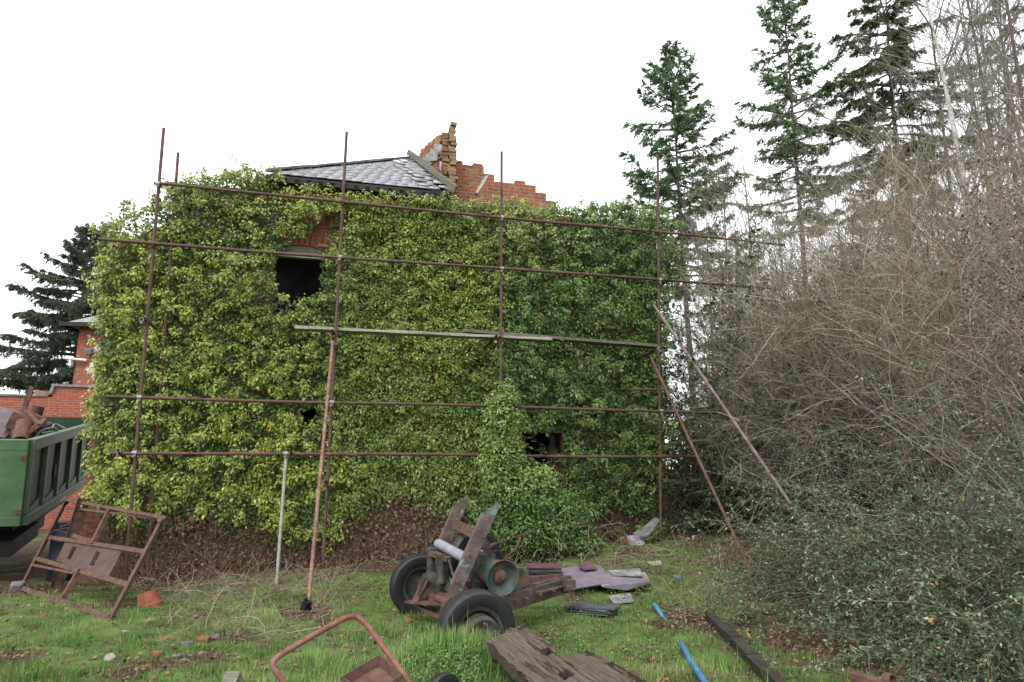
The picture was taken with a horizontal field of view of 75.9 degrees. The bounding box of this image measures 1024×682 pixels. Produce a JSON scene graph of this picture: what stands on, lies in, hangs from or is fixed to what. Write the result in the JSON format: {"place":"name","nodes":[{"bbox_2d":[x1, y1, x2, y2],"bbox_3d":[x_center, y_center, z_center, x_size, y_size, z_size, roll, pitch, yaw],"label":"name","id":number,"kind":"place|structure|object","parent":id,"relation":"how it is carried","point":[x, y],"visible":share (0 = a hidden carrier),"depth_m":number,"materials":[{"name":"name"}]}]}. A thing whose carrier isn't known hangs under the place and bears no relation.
{"place":"outdoors","nodes":[
{"label":"outdoors","id":0,"kind":"place"},
{"bbox_2d":[0,469,1021,681],"bbox_3d":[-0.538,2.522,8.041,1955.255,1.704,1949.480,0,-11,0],"label":"ground","id":1,"kind":"structure","parent":0,"point":[15,567],"depth_m":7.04,"materials":[{"name":"plant"}]},
{"bbox_2d":[10,581,25,590],"bbox_3d":[-6.918,3.461,9.172,0.167,0.188,0.224,4,-12,-20],"label":"stone lump","id":2,"kind":"object","parent":1,"relation":"on","point":[17,586],"visible":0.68,"depth_m":9.11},
{"bbox_2d":[0,416,90,557],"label":"tipper trailer","id":3,"kind":"object","parent":1,"relation":"on","point":[41,476],"visible":0.95,"depth_m":10.94,"materials":[{"name":"green paint"}]},
{"bbox_2d":[12,418,33,438],"bbox_3d":[-8.331,1.567,11.167,0.260,0.520,0.547,7,-13,-32],"label":"clay pipe","id":4,"kind":"object","parent":3,"relation":"on","point":[22,428],"visible":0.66,"depth_m":11.10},
{"bbox_2d":[20,386,33,411],"bbox_3d":[-9.172,1.115,12.406,0.210,0.550,0.020,0,-11,0],"label":"steel offcut","id":5,"kind":"object","parent":3,"relation":"on","point":[27,398],"visible":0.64,"depth_m":12.40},
{"bbox_2d":[5,410,52,438],"bbox_3d":[-8.486,1.468,11.464,0.620,0.578,0.834,5,-12,-22],"label":"rusty bracket","id":6,"kind":"object","parent":3,"relation":"on","point":[40,422],"visible":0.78,"depth_m":11.42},
{"bbox_2d":[0,406,20,438],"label":"metal sheet","id":7,"kind":"object","parent":6,"relation":"on","point":[5,416],"visible":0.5,"depth_m":11.67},
{"bbox_2d":[29,404,44,415],"bbox_3d":[-8.914,1.352,12.268,0.276,0.344,0.239,0,-11,0],"label":"rusty canister","id":8,"kind":"object","parent":3,"relation":"on","point":[37,409],"visible":0.49,"depth_m":12.21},
{"bbox_2d":[35,423,64,436],"bbox_3d":[-8.139,1.588,11.567,0.177,0.305,0.727,2,-11,-10],"label":"handlebar","id":9,"kind":"object","parent":3,"relation":"in","point":[40,431],"visible":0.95,"depth_m":11.61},
{"bbox_2d":[0,384,95,528],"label":"brick wall","id":10,"kind":"structure","parent":1,"relation":"on","point":[64,400],"depth_m":20.02,"materials":[{"name":"brick"}]},
{"bbox_2d":[35,390,51,396],"bbox_3d":[-14.345,1.608,20.160,0.467,0.170,0.303,5,-12,-25],"label":"loose stone","id":11,"kind":"object","parent":10,"relation":"on","point":[38,392],"visible":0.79,"depth_m":20.01,"materials":[{"name":"stone"}]},
{"bbox_2d":[0,223,111,394],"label":"conifer tree","id":12,"kind":"object","parent":1,"relation":"on","point":[58,341],"visible":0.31,"depth_m":30.32,"materials":[{"name":"green plant"}]},
{"bbox_2d":[45,521,75,581],"bbox_3d":[-7.101,3.371,10.550,0.590,0.900,0.590,0,-11,0],"label":"steel drum","id":13,"kind":"object","parent":1,"relation":"on","point":[55,547],"visible":0.27,"depth_m":10.30,"materials":[{"name":"blue paint"}]},
{"bbox_2d":[50,497,89,587],"bbox_3d":[-6.502,2.968,9.661,0.484,1.312,0.166,-4,-12,18],"label":"steel girder","id":14,"kind":"object","parent":1,"relation":"on","point":[74,527],"visible":0.67,"depth_m":9.67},
{"bbox_2d":[59,315,104,384],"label":"brick house","id":15,"kind":"structure","parent":1,"relation":"on","point":[85,351],"depth_m":25.35,"materials":[{"name":"brick"}]},
{"bbox_2d":[20,497,169,621],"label":"rusty gate","id":16,"kind":"structure","parent":1,"relation":"on","point":[78,563],"depth_m":8.39,"materials":[{"name":"metal"}]},
{"bbox_2d":[104,653,115,660],"bbox_3d":[-3.450,2.716,5.617,0.098,0.068,0.088,-10,-15,42],"label":"stone","id":17,"kind":"object","parent":1,"relation":"on","point":[106,657],"visible":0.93,"depth_m":5.61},
{"bbox_2d":[137,589,162,606],"bbox_3d":[-4.385,3.143,7.944,0.292,0.252,0.283,0,-11,0],"label":"terracotta pot","id":18,"kind":"object","parent":1,"relation":"on","point":[151,596],"visible":0.73,"depth_m":7.86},
{"bbox_2d":[196,635,210,643],"bbox_3d":[-2.946,2.854,6.264,0.118,0.068,0.121,0,-11,0],"label":"broken tile","id":19,"kind":"object","parent":1,"relation":"on","point":[203,638],"visible":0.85,"depth_m":6.24,"materials":[{"name":"ceramic"}]},
{"bbox_2d":[221,671,241,681],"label":"concrete block","id":20,"kind":"object","parent":1,"relation":"on","point":[232,676],"visible":1,"depth_m":4.60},
{"bbox_2d":[300,597,311,614],"bbox_3d":[-2.314,2.979,7.371,0.132,0.173,0.186,3,-11,-13],"label":"plastic scrap","id":21,"kind":"object","parent":1,"relation":"on","point":[305,604],"visible":0.97,"depth_m":7.35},
{"bbox_2d":[270,614,459,681],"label":"hand barrow","id":22,"kind":"object","parent":1,"relation":"on","point":[382,668],"visible":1,"depth_m":4.39,"materials":[{"name":"metal"}]},
{"bbox_2d":[73,122,668,583],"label":"derelict building","id":23,"kind":"structure","parent":1,"relation":"on","point":[297,278],"depth_m":12.02,"materials":[{"name":"plant"}]},
{"bbox_2d":[38,152,695,582],"bbox_3d":[-1.752,0.662,11.725,11.134,7.643,1.833,3,-11,-14],"label":"ivy plant","id":24,"kind":"object","parent":23,"relation":"attached to","point":[278,370],"visible":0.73,"depth_m":11.29,"materials":[{"name":"green plant"}]},
{"bbox_2d":[407,149,457,191],"bbox_3d":[-1.655,-3.493,13.334,0.092,1.732,2.189,7,-13,-34],"label":"roof timber","id":25,"kind":"object","parent":23,"relation":"on","point":[433,171],"visible":0.98,"depth_m":13.19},
{"bbox_2d":[475,175,487,196],"bbox_3d":[-0.618,-3.132,13.246,0.113,0.545,0.396,-8,-14,36],"label":"broken plank","id":26,"kind":"object","parent":23,"relation":"on","point":[484,180],"visible":1,"depth_m":13.20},
{"bbox_2d":[98,127,811,599],"bbox_3d":[-0.383,-0.051,10.432,11.701,7.626,3.761,1,-11,-7],"label":"scaffold","id":27,"kind":"object","parent":1,"relation":"on","point":[328,401],"visible":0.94,"depth_m":10.34,"materials":[{"name":"metal"}]},
{"bbox_2d":[294,325,551,341],"bbox_3d":[-1.388,-0.112,10.905,4.234,0.062,0.233,3,-11,-14],"label":"scaffold board","id":28,"kind":"object","parent":27,"relation":"on","point":[415,333],"visible":0.94,"depth_m":10.81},
{"bbox_2d":[461,329,669,348],"bbox_3d":[0.986,-0.023,11.525,3.777,0.156,0.229,3,-11,-14],"label":"scaffold board","id":29,"kind":"object","parent":27,"relation":"on","point":[603,342],"visible":0.81,"depth_m":11.52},
{"bbox_2d":[116,527,804,648],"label":"dead stalks","id":30,"kind":"object","parent":1,"relation":"on","point":[231,593],"visible":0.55,"depth_m":8.54,"materials":[{"name":"plant"}]},
{"bbox_2d":[389,496,575,636],"bbox_3d":[-0.142,2.366,6.842,1.807,1.436,2.372,4,-12,-21],"label":"towed winch","id":31,"kind":"object","parent":1,"relation":"on","point":[485,586],"visible":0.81,"depth_m":6.65,"materials":[{"name":"metal"}]},
{"bbox_2d":[527,568,562,577],"bbox_3d":[0.412,3.040,8.420,0.465,0.278,0.326,1,-11,-4],"label":"slate stack","id":32,"kind":"object","parent":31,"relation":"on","point":[534,572],"visible":0.33,"depth_m":8.32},
{"bbox_2d":[526,563,562,568],"bbox_3d":[0.416,2.895,8.449,0.440,0.033,0.300,1,-11,-6],"label":"wine slate","id":33,"kind":"object","parent":32,"relation":"on","point":[542,565],"visible":1,"depth_m":8.38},
{"bbox_2d":[0,510,1021,681],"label":"leaf litter","id":34,"kind":"object","parent":1,"relation":"on","point":[452,669],"visible":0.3,"depth_m":6.41,"materials":[{"name":"brown plant"}]},
{"bbox_2d":[434,374,627,564],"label":"ivy bush","id":35,"kind":"object","parent":1,"relation":"on","point":[537,504],"visible":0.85,"depth_m":10.36,"materials":[{"name":"green plant"}]},
{"bbox_2d":[486,623,599,681],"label":"oak beam","id":36,"kind":"structure","parent":1,"relation":"on","point":[527,654],"depth_m":4.54,"materials":[{"name":"brown wood"}]},
{"bbox_2d":[561,564,608,588],"bbox_3d":[0.965,3.041,8.514,0.536,0.170,1.005,1,-11,-5],"label":"purple slate","id":37,"kind":"object","parent":1,"relation":"on","point":[590,578],"visible":0.59,"depth_m":8.46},
{"bbox_2d":[577,561,596,569],"bbox_3d":[0.991,2.991,8.730,0.199,0.072,0.285,3,-11,-13],"label":"purple slate","id":38,"kind":"object","parent":37,"relation":"on","point":[589,565],"visible":1,"depth_m":8.71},
{"bbox_2d":[563,601,621,616],"bbox_3d":[0.906,2.999,7.347,0.578,0.088,0.408,-5,-12,24],"label":"slate stack","id":39,"kind":"object","parent":1,"relation":"on","point":[597,608],"visible":0.97,"depth_m":7.24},
{"bbox_2d":[399,531,791,681],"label":"weeds","id":40,"kind":"object","parent":1,"relation":"on","point":[461,679],"visible":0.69,"depth_m":5.95,"materials":[{"name":"green plant"}]},
{"bbox_2d":[558,650,647,681],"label":"oak plank","id":41,"kind":"object","parent":1,"relation":"on","point":[599,668],"visible":0.88,"depth_m":4.38,"materials":[{"name":"brown wood"}]},
{"bbox_2d":[608,593,633,603],"bbox_3d":[1.321,3.110,7.936,0.311,0.040,0.490,0,-11,0],"label":"grey slate","id":42,"kind":"object","parent":1,"relation":"on","point":[618,601],"visible":1,"depth_m":7.86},
{"bbox_2d":[601,572,649,590],"bbox_3d":[1.408,3.075,8.437,0.710,0.183,0.418,3,-11,-16],"label":"purple slate","id":43,"kind":"object","parent":1,"relation":"on","point":[626,583],"visible":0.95,"depth_m":8.31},
{"bbox_2d":[608,568,642,576],"bbox_3d":[1.477,3.014,8.545,0.432,0.068,0.254,0,-11,0],"label":"grey slate","id":44,"kind":"object","parent":43,"relation":"on","point":[630,572],"visible":1,"depth_m":8.53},
{"bbox_2d":[625,535,645,546],"bbox_3d":[2.085,3.373,11.070,0.300,0.172,0.152,3,-12,-17],"label":"purple slate","id":45,"kind":"object","parent":1,"relation":"on","point":[635,540],"visible":0.79,"depth_m":11.06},
{"bbox_2d":[632,517,658,537],"bbox_3d":[2.387,3.224,11.352,0.700,0.297,0.352,9,-14,-37],"label":"lead sheet","id":46,"kind":"object","parent":1,"relation":"on","point":[647,529],"visible":0.93,"depth_m":11.27,"materials":[{"name":"metal"}]},
{"bbox_2d":[646,560,661,565],"bbox_3d":[2.072,3.226,9.531,0.212,0.052,0.200,0,-11,0],"label":"grey slate","id":47,"kind":"object","parent":1,"relation":"on","point":[653,563],"visible":0.86,"depth_m":9.52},
{"bbox_2d":[652,602,707,681],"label":"blue pipe","id":48,"kind":"object","parent":1,"relation":"on","point":[697,671],"visible":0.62,"depth_m":5.39,"materials":[{"name":"plastic"}]},
{"bbox_2d":[601,39,764,428],"bbox_3d":[5.795,-3.314,22.989,5.439,16.664,5.611,-5,-12,26],"label":"conifer tree","id":49,"kind":"object","parent":1,"relation":"on","point":[680,124],"visible":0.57,"depth_m":23.50,"materials":[{"name":"green plant"}]},
{"bbox_2d":[663,189,740,422],"bbox_3d":[5.223,-0.063,17.679,3.662,8.674,3.990,0,-11,0],"label":"bare tree","id":50,"kind":"object","parent":1,"relation":"on","point":[698,289],"visible":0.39,"depth_m":17.77,"materials":[{"name":"brown plant"}]},
{"bbox_2d":[664,113,767,325],"bbox_3d":[6.592,-1.815,21.510,4.063,12.506,7.194,9,-14,-38],"label":"bare tree","id":51,"kind":"object","parent":1,"relation":"on","point":[726,157],"visible":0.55,"depth_m":21.56,"materials":[{"name":"brown plant"}]},
{"bbox_2d":[424,157,1015,525],"bbox_3d":[3.759,0.350,13.506,11.051,6.870,10.726,10,-15,-42],"label":"evergreen bush","id":52,"kind":"object","parent":1,"relation":"on","point":[719,424],"visible":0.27,"depth_m":11.55,"materials":[{"name":"green plant"}]},
{"bbox_2d":[670,230,774,441],"bbox_3d":[7.011,0.587,20.123,4.299,8.442,4.663,0,-11,0],"label":"conifer tree","id":53,"kind":"object","parent":1,"relation":"on","point":[717,305],"visible":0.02,"depth_m":20.48,"materials":[{"name":"brown plant"}]},
{"bbox_2d":[668,132,776,372],"bbox_3d":[5.971,-0.906,19.957,4.190,10.616,3.796,-2,-11,10],"label":"bare tree","id":54,"kind":"object","parent":1,"relation":"on","point":[721,187],"visible":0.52,"depth_m":19.84,"materials":[{"name":"brown plant"}]},
{"bbox_2d":[705,613,786,681],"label":"black timber","id":55,"kind":"object","parent":1,"relation":"on","point":[751,655],"visible":0.95,"depth_m":5.62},
{"bbox_2d":[527,178,966,522],"bbox_3d":[5.070,0.156,16.088,14.066,7.609,13.782,0,-11,0],"label":"evergreen bush","id":56,"kind":"object","parent":1,"relation":"on","point":[689,300],"visible":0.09,"depth_m":12.59,"materials":[{"name":"green plant"}]},
{"bbox_2d":[663,286,834,525],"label":"bare shrub","id":57,"kind":"object","parent":1,"relation":"on","point":[736,392],"visible":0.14,"depth_m":12.67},
{"bbox_2d":[657,415,862,534],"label":"evergreen bush","id":58,"kind":"object","parent":1,"relation":"on","point":[693,516],"visible":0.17,"depth_m":11.78,"materials":[{"name":"green plant"}]},
{"bbox_2d":[704,167,822,360],"bbox_3d":[6.934,-0.436,16.424,3.996,8.212,3.488,0,-11,0],"label":"bare tree","id":59,"kind":"object","parent":1,"relation":"on","point":[789,186],"visible":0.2,"depth_m":16.74,"materials":[{"name":"brown plant"}]},
{"bbox_2d":[525,197,1009,513],"bbox_3d":[5.052,0.412,15.611,11.512,7.458,12.264,4,-12,-20],"label":"evergreen bush","id":60,"kind":"object","parent":1,"relation":"on","point":[689,416],"visible":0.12,"depth_m":12.07,"materials":[{"name":"green plant"}]},
{"bbox_2d":[589,356,951,515],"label":"evergreen bush","id":61,"kind":"object","parent":1,"relation":"on","point":[704,480],"visible":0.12,"depth_m":11.57,"materials":[{"name":"green plant"}]},
{"bbox_2d":[730,0,860,303],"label":"conifer tree","id":62,"kind":"object","parent":1,"relation":"on","point":[778,88],"visible":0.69,"depth_m":24.59,"materials":[{"name":"green plant"}]},
{"bbox_2d":[679,316,954,528],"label":"bare shrub","id":63,"kind":"object","parent":1,"relation":"on","point":[770,416],"visible":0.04,"depth_m":11.85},
{"bbox_2d":[633,273,1007,489],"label":"evergreen bush","id":64,"kind":"object","parent":1,"relation":"on","point":[835,432],"visible":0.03,"depth_m":11.07,"materials":[{"name":"green plant"}]},
{"bbox_2d":[711,412,939,540],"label":"evergreen bush","id":65,"kind":"object","parent":1,"relation":"on","point":[745,505],"visible":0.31,"depth_m":10.79,"materials":[{"name":"green plant"}]},
{"bbox_2d":[630,183,1023,520],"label":"bare shrub","id":66,"kind":"object","parent":1,"relation":"on","point":[791,327],"visible":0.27,"depth_m":11.33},
{"bbox_2d":[633,73,1023,526],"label":"bare shrub","id":67,"kind":"object","parent":1,"relation":"on","point":[832,258],"visible":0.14,"depth_m":12.09,"materials":[{"name":"plant"}]},
{"bbox_2d":[635,143,1022,515],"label":"bare shrub","id":68,"kind":"object","parent":1,"relation":"on","point":[804,298],"visible":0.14,"depth_m":12.04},
{"bbox_2d":[666,309,1006,533],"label":"bare shrub","id":69,"kind":"object","parent":1,"relation":"on","point":[720,528],"visible":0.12,"depth_m":11.17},
{"bbox_2d":[751,139,928,300],"bbox_3d":[9.351,-1.257,18.655,4.803,9.855,4.028,-6,-13,30],"label":"bare tree","id":70,"kind":"object","parent":1,"relation":"on","point":[826,205],"visible":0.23,"depth_m":19.62,"materials":[{"name":"brown plant"}]},
{"bbox_2d":[660,329,1023,679],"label":"silvery shrub","id":71,"kind":"object","parent":1,"relation":"on","point":[928,521],"visible":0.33,"depth_m":6.87,"materials":[{"name":"green plant"}]},
{"bbox_2d":[664,164,1021,516],"bbox_3d":[7.635,0.011,14.778,8.954,8.176,13.399,0,-11,0],"label":"bare shrub","id":72,"kind":"object","parent":1,"relation":"on","point":[696,228],"visible":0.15,"depth_m":12.93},
{"bbox_2d":[662,112,1023,475],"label":"bare shrub","id":73,"kind":"object","parent":1,"relation":"on","point":[829,254],"visible":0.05,"depth_m":12.53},
{"bbox_2d":[665,160,1020,475],"bbox_3d":[8.221,-0.182,17.386,11.760,7.630,13.959,-3,-11,13],"label":"evergreen bush","id":74,"kind":"object","parent":1,"relation":"on","point":[690,366],"visible":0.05,"depth_m":13.44,"materials":[{"name":"green plant"}]},
{"bbox_2d":[670,176,1015,419],"bbox_3d":[10.804,-0.216,18.232,12.745,7.733,13.208,0,-11,0],"label":"evergreen bush","id":75,"kind":"object","parent":1,"relation":"on","point":[848,225],"depth_m":17.07,"materials":[{"name":"green plant"}]},
{"bbox_2d":[664,53,1023,538],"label":"bare shrub","id":76,"kind":"object","parent":1,"relation":"on","point":[944,229],"visible":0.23,"depth_m":11.16,"materials":[{"name":"plant"}]},
{"bbox_2d":[664,58,1023,471],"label":"bare shrub","id":77,"kind":"object","parent":1,"relation":"on","point":[826,178],"visible":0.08,"depth_m":14.09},
{"bbox_2d":[666,49,1023,518],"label":"bare shrub","id":78,"kind":"object","parent":1,"relation":"on","point":[922,188],"visible":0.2,"depth_m":11.78,"materials":[{"name":"plant"}]},
{"bbox_2d":[668,289,1021,525],"bbox_3d":[5.850,1.356,11.788,6.439,4.601,8.100,0,-11,0],"label":"bare shrub","id":79,"kind":"object","parent":1,"relation":"on","point":[781,431],"visible":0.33,"depth_m":10.74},
{"bbox_2d":[668,99,1023,528],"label":"bare shrub","id":80,"kind":"object","parent":1,"relation":"on","point":[1008,264],"visible":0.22,"depth_m":9.79,"materials":[{"name":"plant"}]},
{"bbox_2d":[669,82,1023,509],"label":"bare shrub","id":81,"kind":"object","parent":1,"relation":"on","point":[853,329],"visible":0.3,"depth_m":10.38,"materials":[{"name":"plant"}]},
{"bbox_2d":[671,127,1023,532],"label":"bare shrub","id":82,"kind":"object","parent":1,"relation":"on","point":[795,277],"visible":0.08,"depth_m":14.26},
{"bbox_2d":[695,363,1005,533],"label":"bare shrub","id":83,"kind":"object","parent":1,"relation":"on","point":[801,473],"visible":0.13,"depth_m":10.78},
{"bbox_2d":[679,418,1022,607],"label":"silvery shrub","id":84,"kind":"object","parent":1,"relation":"on","point":[785,505],"visible":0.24,"depth_m":8.16,"materials":[{"name":"green plant"}]},
{"bbox_2d":[680,269,1023,537],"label":"bare shrub","id":85,"kind":"object","parent":1,"relation":"on","point":[868,446],"visible":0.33,"depth_m":10.04,"materials":[{"name":"plant"}]},
{"bbox_2d":[694,366,1016,515],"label":"evergreen bush","id":86,"kind":"object","parent":1,"relation":"on","point":[819,440],"visible":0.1,"depth_m":10.55,"materials":[{"name":"green plant"}]},
{"bbox_2d":[699,69,1023,511],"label":"bare shrub","id":87,"kind":"object","parent":1,"relation":"on","point":[924,210],"visible":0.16,"depth_m":11.00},
{"bbox_2d":[700,403,1023,651],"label":"silvery shrub","id":88,"kind":"object","parent":1,"relation":"on","point":[840,566],"visible":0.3,"depth_m":7.10,"materials":[{"name":"green plant"}]},
{"bbox_2d":[707,83,1023,555],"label":"bare shrub","id":89,"kind":"object","parent":1,"relation":"on","point":[940,354],"visible":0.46,"depth_m":9.43,"materials":[{"name":"plant"}]},
{"bbox_2d":[711,104,1023,397],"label":"bare shrub","id":90,"kind":"object","parent":1,"relation":"on","point":[912,211],"visible":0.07,"depth_m":12.71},
{"bbox_2d":[714,214,1023,475],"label":"evergreen bush","id":91,"kind":"object","parent":1,"relation":"on","point":[819,301],"visible":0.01,"depth_m":10.52,"materials":[{"name":"green plant"}]},
{"bbox_2d":[715,330,1023,681],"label":"silvery shrub","id":92,"kind":"object","parent":1,"relation":"on","point":[922,583],"visible":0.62,"depth_m":5.70,"materials":[{"name":"green plant"}]},
{"bbox_2d":[833,184,907,297],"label":"conifer tree","id":93,"kind":"object","parent":1,"relation":"on","point":[864,190],"visible":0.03,"depth_m":20.35,"materials":[{"name":"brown plant"}]},
{"bbox_2d":[849,670,897,681],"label":"rusty bracket","id":94,"kind":"object","parent":1,"relation":"on","point":[856,676],"visible":1,"depth_m":4.43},
{"bbox_2d":[725,342,1023,635],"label":"silvery shrub","id":95,"kind":"object","parent":1,"relation":"on","point":[899,499],"visible":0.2,"depth_m":7.32,"materials":[{"name":"green plant"}]},
{"bbox_2d":[800,115,958,279],"bbox_3d":[9.725,-1.624,15.835,4.598,9.445,6.025,0,-11,0],"label":"bare tree","id":96,"kind":"object","parent":1,"relation":"on","point":[899,144],"visible":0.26,"depth_m":17.02,"materials":[{"name":"brown plant"}]},
{"bbox_2d":[744,408,1023,681],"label":"silvery shrub","id":97,"kind":"object","parent":1,"relation":"on","point":[977,645],"visible":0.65,"depth_m":5.04,"materials":[{"name":"green plant"}]},
{"bbox_2d":[750,400,1023,681],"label":"silvery shrub","id":98,"kind":"object","parent":1,"relation":"on","point":[955,631],"visible":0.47,"depth_m":5.82,"materials":[{"name":"green plant"}]},
{"bbox_2d":[758,0,1023,279],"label":"birch tree","id":99,"kind":"object","parent":1,"relation":"on","point":[945,90],"visible":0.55,"depth_m":19.10,"materials":[{"name":"brown plant"}]},
{"bbox_2d":[763,115,1023,632],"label":"hawthorn","id":100,"kind":"object","parent":1,"relation":"on","point":[1012,393],"visible":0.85,"depth_m":6.64,"materials":[{"name":"twig"},{"name":"red berries"}]},
{"bbox_2d":[779,0,1023,268],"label":"bare tree","id":101,"kind":"object","parent":1,"relation":"on","point":[957,114],"visible":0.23,"depth_m":21.79,"materials":[{"name":"brown plant"}]},
{"bbox_2d":[793,211,1011,474],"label":"evergreen bush","id":102,"kind":"object","parent":1,"relation":"on","point":[884,313],"depth_m":11.37,"materials":[{"name":"green plant"}]},
{"bbox_2d":[787,0,1023,264],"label":"bare tree","id":103,"kind":"object","parent":1,"relation":"on","point":[1019,88],"visible":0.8,"depth_m":14.27,"materials":[{"name":"brown plant"}]},
{"bbox_2d":[811,0,1014,262],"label":"conifer tree","id":104,"kind":"object","parent":1,"relation":"on","point":[867,70],"visible":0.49,"depth_m":23.35,"materials":[{"name":"green plant"}]},
{"bbox_2d":[826,0,1023,259],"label":"bare tree","id":105,"kind":"object","parent":1,"relation":"on","point":[938,84],"visible":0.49,"depth_m":20.35,"materials":[{"name":"brown plant"}]},
{"bbox_2d":[836,0,1023,266],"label":"bare tree","id":106,"kind":"object","parent":1,"relation":"on","point":[987,115],"visible":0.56,"depth_m":17.11,"materials":[{"name":"brown plant"}]},
{"bbox_2d":[855,339,1023,510],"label":"evergreen bush","id":107,"kind":"object","parent":1,"relation":"on","point":[930,447],"visible":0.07,"depth_m":10.23,"materials":[{"name":"green plant"}]},
{"bbox_2d":[884,0,1023,244],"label":"bare tree","id":108,"kind":"object","parent":1,"relation":"on","point":[1004,19],"visible":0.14,"depth_m":23.70,"materials":[{"name":"brown plant"}]},
{"bbox_2d":[934,0,1023,287],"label":"conifer tree","id":109,"kind":"object","parent":1,"relation":"on","point":[1018,32],"visible":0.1,"depth_m":26.63,"materials":[{"name":"brown plant"}]},
{"bbox_2d":[0,0,1023,468],"label":"sky","id":110,"kind":"structure","parent":0,"point":[89,89],"materials":[{"name":"white"}]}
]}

